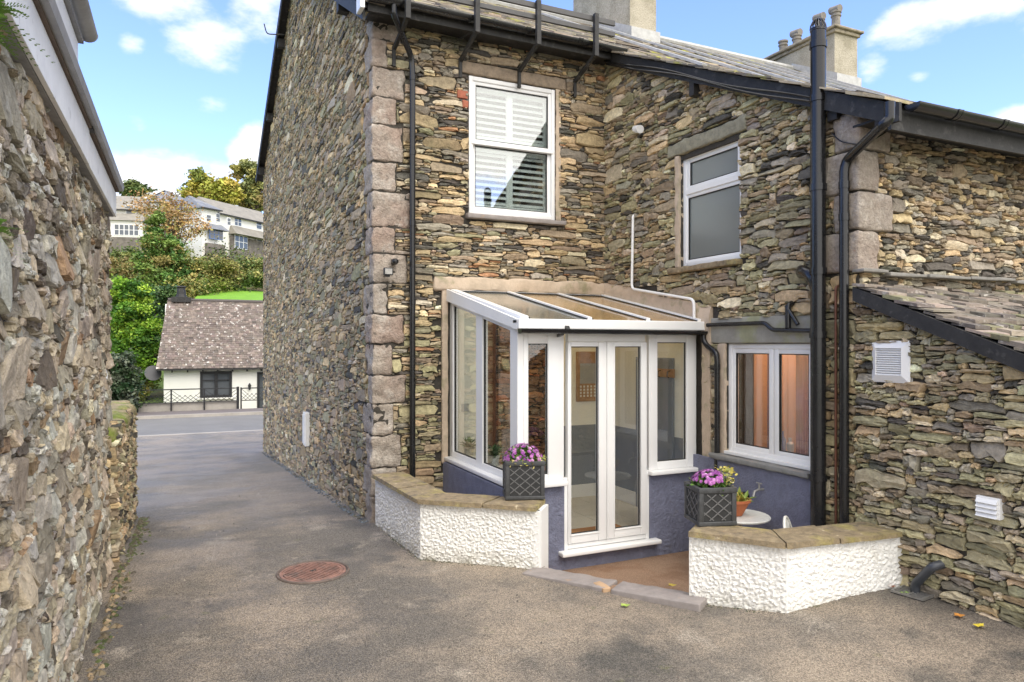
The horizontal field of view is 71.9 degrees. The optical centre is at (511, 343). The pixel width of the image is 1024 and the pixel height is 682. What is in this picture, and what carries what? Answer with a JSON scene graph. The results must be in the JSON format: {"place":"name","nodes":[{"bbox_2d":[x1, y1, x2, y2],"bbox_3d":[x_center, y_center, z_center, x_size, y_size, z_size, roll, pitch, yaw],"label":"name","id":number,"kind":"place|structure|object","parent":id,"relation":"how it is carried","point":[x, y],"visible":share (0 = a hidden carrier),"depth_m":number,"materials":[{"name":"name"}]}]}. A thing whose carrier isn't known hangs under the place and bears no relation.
{"place":"outdoors","nodes":[
{"label":"outdoors","id":0,"kind":"place"},
{"bbox_2d":[110,286,262,402],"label":"terrain","id":1,"kind":"structure","parent":0,"point":[159,394],"depth_m":42.49,"materials":[{"name":"green plant"}]},
{"bbox_2d":[108,249,137,278],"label":"hillside shrub","id":2,"kind":"object","parent":1,"relation":"on","point":[122,269],"visible":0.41,"depth_m":63.53,"materials":[{"name":"green plant"}]},
{"bbox_2d":[108,196,151,252],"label":"hillside house","id":3,"kind":"structure","parent":1,"relation":"on","point":[124,230],"depth_m":77.13,"materials":[{"name":"white paint"}]},
{"bbox_2d":[114,224,138,235],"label":"window","id":4,"kind":"structure","parent":3,"relation":"in","point":[119,229],"depth_m":76.97,"materials":[{"name":"grey glass"}]},
{"bbox_2d":[126,204,133,213],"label":"window","id":5,"kind":"structure","parent":3,"relation":"in","point":[127,212],"depth_m":78.49,"materials":[{"name":"grey glass"}]},
{"bbox_2d":[110,348,151,408],"bbox_3d":[-17.833,2.096,32.041,2.654,3.819,2.397,0,0,-25],"label":"rhododendron","id":6,"kind":"object","parent":1,"relation":"on","point":[126,383],"visible":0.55,"depth_m":31.69,"materials":[{"name":"green plant"}]},
{"bbox_2d":[110,276,163,383],"bbox_3d":[-21.493,0.286,39.917,3.971,8.201,3.703,0,0,-25],"label":"laurel tree","id":7,"kind":"object","parent":1,"relation":"on","point":[132,299],"visible":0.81,"depth_m":39.43,"materials":[{"name":"green plant"}]},
{"bbox_2d":[119,177,157,196],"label":"broadleaf tree","id":8,"kind":"object","parent":1,"relation":"on","point":[134,186],"visible":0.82,"depth_m":98.90,"materials":[{"name":"green plant"}]},
{"bbox_2d":[134,351,163,400],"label":"yellow shrub","id":9,"kind":"object","parent":1,"relation":"on","point":[148,393],"visible":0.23,"depth_m":40.02,"materials":[{"name":"green plant"}]},
{"bbox_2d":[126,207,200,288],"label":"evergreen tree","id":10,"kind":"object","parent":1,"relation":"on","point":[155,261],"visible":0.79,"depth_m":57.17,"materials":[{"name":"green plant"}]},
{"bbox_2d":[146,190,183,245],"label":"hillside house","id":11,"kind":"structure","parent":1,"relation":"on","point":[165,192],"depth_m":83.03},
{"bbox_2d":[142,283,188,345],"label":"dark conifer","id":12,"kind":"object","parent":1,"relation":"on","point":[163,294],"visible":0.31,"depth_m":46.91,"materials":[{"name":"green plant"}]},
{"bbox_2d":[116,186,217,246],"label":"autumn tree","id":13,"kind":"object","parent":1,"relation":"on","point":[167,207],"visible":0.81,"depth_m":61.46,"materials":[{"name":"orange plant"}]},
{"bbox_2d":[109,237,263,298],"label":"slope undergrowth","id":14,"kind":"object","parent":1,"relation":"on","point":[204,285],"visible":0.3,"depth_m":59.66,"materials":[{"name":"green plant"}]},
{"bbox_2d":[170,196,230,260],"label":"hillside house","id":15,"kind":"structure","parent":1,"relation":"on","point":[210,212],"depth_m":72.74,"materials":[{"name":"white paint"}]},
{"bbox_2d":[206,214,210,222],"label":"window","id":16,"kind":"structure","parent":15,"relation":"in","point":[208,216],"depth_m":72.58,"materials":[{"name":"grey glass"}]},
{"bbox_2d":[209,229,222,240],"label":"window","id":17,"kind":"structure","parent":15,"relation":"in","point":[214,234],"depth_m":73.06,"materials":[{"name":"blue glass"}]},
{"bbox_2d":[215,213,219,222],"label":"window","id":18,"kind":"structure","parent":15,"relation":"in","point":[217,216],"depth_m":73.50,"materials":[{"name":"grey glass"}]},
{"bbox_2d":[227,217,230,225],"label":"window","id":19,"kind":"structure","parent":15,"relation":"in","point":[228,219],"depth_m":74.76,"materials":[{"name":"grey glass"}]},
{"bbox_2d":[166,251,242,282],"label":"hillside shrub","id":20,"kind":"object","parent":1,"relation":"on","point":[222,267],"visible":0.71,"depth_m":58.98,"materials":[{"name":"green plant"}]},
{"bbox_2d":[156,286,263,408],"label":"white cottage","id":21,"kind":"structure","parent":1,"relation":"on","point":[211,343],"depth_m":37.83,"materials":[{"name":"stone"}]},
{"bbox_2d":[144,366,161,379],"bbox_3d":[-18.328,1.497,36.050,0.798,0.752,0.304,0,0,-37],"label":"satellite dish","id":22,"kind":"object","parent":21,"relation":"attached to","point":[151,373],"visible":0.93,"depth_m":36.02,"materials":[{"name":"grey metal"}]},
{"bbox_2d":[200,371,231,397],"bbox_3d":[-15.561,2.141,37.137,1.552,1.377,0.130,0,0,-25],"label":"window","id":23,"kind":"structure","parent":21,"relation":"in","point":[208,379],"depth_m":37.10,"materials":[{"name":"black glass"}]},
{"bbox_2d":[257,372,263,407],"bbox_3d":[-13.349,2.539,38.168,0.820,2.023,0.130,0,0,-25],"label":"door","id":24,"kind":"structure","parent":21,"relation":"in","point":[260,403],"depth_m":38.05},
{"bbox_2d":[174,166,246,204],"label":"broadleaf tree","id":25,"kind":"object","parent":1,"relation":"on","point":[203,184],"visible":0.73,"depth_m":98.23,"materials":[{"name":"yellow plant"}]},
{"bbox_2d":[197,197,263,259],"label":"hillside house","id":26,"kind":"structure","parent":1,"relation":"on","point":[246,226],"depth_m":79.41,"materials":[{"name":"white paint"}]},
{"bbox_2d":[234,217,240,226],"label":"window","id":27,"kind":"structure","parent":26,"relation":"in","point":[237,222],"depth_m":78.76,"materials":[{"name":"grey glass"}]},
{"bbox_2d":[234,234,247,249],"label":"window","id":28,"kind":"structure","parent":26,"relation":"in","point":[239,240],"depth_m":78.70,"materials":[{"name":"white glass"}]},
{"bbox_2d":[256,222,261,229],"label":"window","id":29,"kind":"structure","parent":26,"relation":"in","point":[258,225],"depth_m":81.96,"materials":[{"name":"glass"}]},
{"bbox_2d":[227,272,243,285],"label":"hillside shrub","id":30,"kind":"object","parent":1,"relation":"on","point":[234,278],"visible":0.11,"depth_m":65.11,"materials":[{"name":"green plant"}]},
{"bbox_2d":[228,158,263,212],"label":"broadleaf tree","id":31,"kind":"object","parent":1,"relation":"on","point":[249,185],"visible":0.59,"depth_m":103.76,"materials":[{"name":"green plant"}]},
{"bbox_2d":[233,254,263,288],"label":"hillside shrub","id":32,"kind":"object","parent":1,"relation":"on","point":[254,276],"visible":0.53,"depth_m":61.72,"materials":[{"name":"green plant"}]},
{"bbox_2d":[255,0,1023,529],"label":"stone house","id":33,"kind":"structure","parent":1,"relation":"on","point":[757,216],"depth_m":8.58,"materials":[{"name":"stone"}]},
{"bbox_2d":[468,75,554,219],"bbox_3d":[-0.013,-2.520,9.245,1.238,1.740,0.172,0,0,-25],"label":"window","id":34,"kind":"structure","parent":33,"relation":"in","point":[506,146],"depth_m":9.28,"materials":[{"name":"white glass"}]},
{"bbox_2d":[443,289,719,569],"bbox_3d":[0.706,0.857,8.211,2.379,3.067,2.393,0,0,-25],"label":"glazed porch","id":35,"kind":"object","parent":33,"relation":"attached to","point":[621,450],"visible":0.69,"depth_m":7.86,"materials":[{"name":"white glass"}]},
{"bbox_2d":[461,404,468,411],"bbox_3d":[-0.588,0.800,8.832,0.100,0.100,0.011,0,0,-25],"label":"wall socket","id":36,"kind":"object","parent":35,"relation":"attached to","point":[464,407],"depth_m":8.82,"materials":[{"name":"white plastic"}]},
{"bbox_2d":[459,436,475,455],"bbox_3d":[-0.545,1.251,8.677,0.258,0.243,0.282,0,0,15],"label":"potted succulent","id":37,"kind":"object","parent":35,"relation":"on","point":[468,447],"visible":0.96,"depth_m":8.65,"materials":[{"name":"green plant"}]},
{"bbox_2d":[488,444,504,465],"bbox_3d":[-0.213,1.245,8.002,0.314,0.255,0.307,0,0,-25],"label":"potted succulent","id":38,"kind":"object","parent":35,"relation":"on","point":[494,454],"visible":0.94,"depth_m":7.95,"materials":[{"name":"green plant"}]},
{"bbox_2d":[565,342,605,543],"bbox_3d":[0.776,1.024,7.381,0.468,2.083,0.076,0,0,-25],"label":"door","id":39,"kind":"structure","parent":35,"relation":"in","point":[600,532],"depth_m":7.42,"materials":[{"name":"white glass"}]},
{"bbox_2d":[576,352,595,401],"bbox_3d":[1.085,0.445,9.600,0.487,0.674,0.034,0,0,-25],"label":"picture","id":40,"kind":"object","parent":35,"relation":"attached to","point":[585,376],"depth_m":9.56,"materials":[{"name":"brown wood"}]},
{"bbox_2d":[609,342,646,538],"bbox_3d":[1.234,1.024,7.595,0.490,2.083,0.076,0,0,-25],"label":"door","id":41,"kind":"structure","parent":35,"relation":"in","point":[640,528],"depth_m":7.63,"materials":[{"name":"white plastic"}]},
{"bbox_2d":[636,357,673,506],"bbox_3d":[1.742,1.120,8.656,0.039,1.900,0.745,0,0,-25],"label":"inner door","id":42,"kind":"structure","parent":35,"relation":"in","point":[665,386],"depth_m":8.46,"materials":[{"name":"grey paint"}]},
{"bbox_2d":[657,368,674,377],"bbox_3d":[1.809,0.352,8.386,0.067,0.105,0.320,0,0,-25],"label":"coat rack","id":43,"kind":"object","parent":35,"relation":"attached to","point":[668,373],"visible":1,"depth_m":8.38,"materials":[{"name":"brown wood"}]},
{"bbox_2d":[683,141,740,265],"bbox_3d":[2.250,-1.550,7.866,0.072,1.300,0.986,0,0,-25],"label":"window","id":44,"kind":"structure","parent":33,"relation":"in","point":[711,182],"depth_m":7.89,"materials":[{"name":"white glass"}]},
{"bbox_2d":[724,344,809,470],"bbox_3d":[2.578,0.589,7.084,0.120,1.183,1.179,0,0,-25],"label":"window","id":45,"kind":"structure","parent":33,"relation":"in","point":[775,454],"depth_m":7.05,"materials":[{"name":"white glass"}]},
{"bbox_2d":[782,431,785,450],"bbox_3d":[2.910,1.050,7.602,0.080,0.220,0.080,0,0,-25],"label":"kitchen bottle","id":46,"kind":"object","parent":33,"relation":"in","point":[783,443],"visible":0.5,"depth_m":7.57,"materials":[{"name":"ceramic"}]},
{"bbox_2d":[786,438,793,451],"bbox_3d":[2.956,1.080,7.502,0.080,0.160,0.080,0,0,-25],"label":"kitchen bottle","id":47,"kind":"object","parent":33,"relation":"on","point":[790,445],"visible":0.88,"depth_m":7.48,"materials":[{"name":"ceramic"}]},
{"bbox_2d":[135,414,263,435],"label":"road","id":48,"kind":"structure","parent":0,"point":[159,426],"depth_m":28.91,"materials":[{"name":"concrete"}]},
{"bbox_2d":[136,411,262,418],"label":"kerb","id":49,"kind":"structure","parent":48,"relation":"on","point":[199,415],"depth_m":31.93,"materials":[{"name":"concrete"}]},
{"bbox_2d":[138,429,262,436],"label":"drop kerb","id":50,"kind":"structure","parent":48,"relation":"on","point":[197,433],"depth_m":25.70,"materials":[{"name":"concrete"}]},
{"bbox_2d":[137,408,262,415],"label":"pavement","id":51,"kind":"structure","parent":0,"point":[198,411],"depth_m":33.21,"materials":[{"name":"concrete"}]},
{"bbox_2d":[137,387,262,411],"bbox_3d":[-14.216,2.807,34.565,7.330,1.385,0.332,0,0,-25],"label":"black railing","id":52,"kind":"object","parent":51,"relation":"on","point":[204,404],"visible":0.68,"depth_m":33.99,"materials":[{"name":"metal"}]},
{"bbox_2d":[195,289,262,299],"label":"lawn","id":53,"kind":"structure","parent":0,"point":[244,294],"depth_m":56.04,"materials":[{"name":"green plant"}]},
{"bbox_2d":[77,430,1023,681],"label":"driveway","id":54,"kind":"structure","parent":0,"point":[376,635],"depth_m":5.29,"materials":[{"name":"grey asphalt"}]},
{"bbox_2d":[0,0,123,681],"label":"stone barn","id":55,"kind":"structure","parent":54,"relation":"on","point":[61,184],"depth_m":3.66,"materials":[{"name":"grey stone"}]},
{"bbox_2d":[0,218,24,258],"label":"wall fern","id":56,"kind":"object","parent":55,"relation":"attached to","point":[3,229],"depth_m":2.34,"materials":[{"name":"green plant"}]},
{"bbox_2d":[0,13,25,59],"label":"wall fern","id":57,"kind":"object","parent":55,"relation":"attached to","point":[2,36],"depth_m":2.31,"materials":[{"name":"green plant"}]},
{"bbox_2d":[0,0,52,65],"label":"wall fern","id":58,"kind":"object","parent":55,"relation":"attached to","point":[4,9],"depth_m":2.42,"materials":[{"name":"green plant"}]},
{"bbox_2d":[86,516,151,680],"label":"rubble debris","id":59,"kind":"object","parent":54,"relation":"on","point":[118,579],"visible":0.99,"depth_m":5.80,"materials":[{"name":"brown stone"}]},
{"bbox_2d":[105,400,139,569],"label":"stone wall","id":60,"kind":"structure","parent":54,"relation":"on","point":[121,464],"depth_m":7.13,"materials":[{"name":"stone"}]},
{"bbox_2d":[276,560,349,583],"bbox_3d":[-1.826,2.115,6.481,0.654,0.071,0.654,0,0,36],"label":"manhole cover","id":61,"kind":"object","parent":54,"relation":"on","point":[313,572],"visible":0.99,"depth_m":6.45,"materials":[{"name":"metal"}]},
{"bbox_2d":[262,452,368,522],"bbox_3d":[-4.185,2.518,13.657,0.207,0.832,11.714,0,0,-25],"label":"slate debris","id":62,"kind":"object","parent":54,"relation":"on","point":[320,492],"visible":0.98,"depth_m":11.26,"materials":[{"name":"grey stone"}]},
{"bbox_2d":[372,471,547,568],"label":"garden wall","id":63,"kind":"structure","parent":54,"relation":"on","point":[419,518],"depth_m":6.79,"materials":[{"name":"white paint"}]},
{"bbox_2d":[502,455,544,499],"bbox_3d":[0.111,1.318,6.982,0.386,0.370,0.386,0,0,-5],"label":"planter","id":64,"kind":"object","parent":63,"relation":"on","point":[523,481],"visible":0.82,"depth_m":6.80,"materials":[{"name":"plastic"}]},
{"bbox_2d":[502,443,545,468],"bbox_3d":[0.124,1.093,6.981,0.460,0.229,0.436,0,0,-5],"label":"chrysanthemum","id":65,"kind":"object","parent":64,"relation":"on","point":[531,453],"visible":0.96,"depth_m":6.90,"materials":[{"name":"purple plant"}]},
{"bbox_2d":[594,581,610,592],"bbox_3d":[0.767,2.105,6.053,0.088,0.098,0.180,0,0,-25],"label":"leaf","id":66,"kind":"object","parent":54,"relation":"on","point":[607,588],"visible":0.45,"depth_m":6.00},
{"bbox_2d":[373,525,888,613],"bbox_3d":[0.577,2.037,6.573,5.434,0.147,0.889,0,0,28],"label":"grit","id":67,"kind":"object","parent":54,"relation":"on","point":[403,547],"visible":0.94,"depth_m":6.74,"materials":[{"name":"grey gravel"}]},
{"bbox_2d":[688,522,902,612],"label":"garden wall","id":68,"kind":"structure","parent":54,"relation":"on","point":[784,570],"depth_m":5.55,"materials":[{"name":"white paint"}]},
{"bbox_2d":[684,481,736,526],"bbox_3d":[1.675,1.345,5.976,0.331,0.315,0.331,0,0,-8],"label":"planter","id":69,"kind":"object","parent":68,"relation":"on","point":[707,507],"visible":0.88,"depth_m":5.83,"materials":[{"name":"plastic"}]},
{"bbox_2d":[687,465,737,495],"bbox_3d":[1.700,1.149,5.979,0.406,0.218,0.351,0,0,-33],"label":"chrysanthemum","id":70,"kind":"object","parent":69,"relation":"on","point":[713,479],"visible":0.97,"depth_m":5.93,"materials":[{"name":"purple plant"}]},
{"bbox_2d":[890,585,933,601],"bbox_3d":[3.174,1.974,5.559,0.260,0.059,0.250,0,0,-34],"label":"gully grate","id":71,"kind":"object","parent":54,"relation":"on","point":[921,596],"visible":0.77,"depth_m":5.51,"materials":[{"name":"concrete"}]},
{"bbox_2d":[852,283,1023,628],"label":"stone outhouse","id":72,"kind":"structure","parent":54,"relation":"on","point":[938,444],"depth_m":5.42,"materials":[{"name":"stone"}]},
{"bbox_2d":[78,0,1023,212],"label":"sky","id":73,"kind":"structure","parent":0,"point":[175,87],"materials":[{"name":"blue"}]},
{"bbox_2d":[130,490,1012,678],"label":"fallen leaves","id":74,"kind":"object","parent":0,"point":[362,579],"visible":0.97,"depth_m":5.88,"materials":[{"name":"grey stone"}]},
{"bbox_2d":[571,524,620,532],"bbox_3d":[0.804,2.058,7.696,0.984,0.017,0.330,0,0,-25],"label":"door mat","id":75,"kind":"object","parent":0,"point":[584,529],"depth_m":7.79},
{"bbox_2d":[562,551,688,592],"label":"patio","id":76,"kind":"structure","parent":0,"point":[664,571],"depth_m":7.21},
{"bbox_2d":[522,567,617,591],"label":"threshold slab","id":77,"kind":"structure","parent":76,"relation":"on","point":[586,581],"depth_m":6.25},
{"bbox_2d":[611,581,706,611],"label":"threshold slab","id":78,"kind":"structure","parent":76,"relation":"on","point":[669,597],"depth_m":5.76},
{"bbox_2d":[736,509,770,525],"bbox_3d":[2.173,1.980,6.769,0.584,0.678,0.584,0,0,-25],"label":"bistro table","id":79,"kind":"object","parent":76,"relation":"on","point":[751,517],"visible":0.23,"depth_m":6.64,"materials":[{"name":"white metal"}]},
{"bbox_2d":[737,487,754,515],"bbox_3d":[2.126,1.512,6.777,0.352,0.257,0.352,0,0,-25],"label":"potted plant","id":80,"kind":"object","parent":79,"relation":"on","point":[744,501],"visible":0.36,"depth_m":6.69,"materials":[{"name":"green plant"}]},
{"bbox_2d":[783,516,791,527],"bbox_3d":[2.482,1.876,5.817,0.462,0.866,0.422,0,0,29],"label":"patio chair","id":81,"kind":"object","parent":76,"relation":"on","point":[786,522],"visible":0.09,"depth_m":5.91,"materials":[{"name":"white metal"}]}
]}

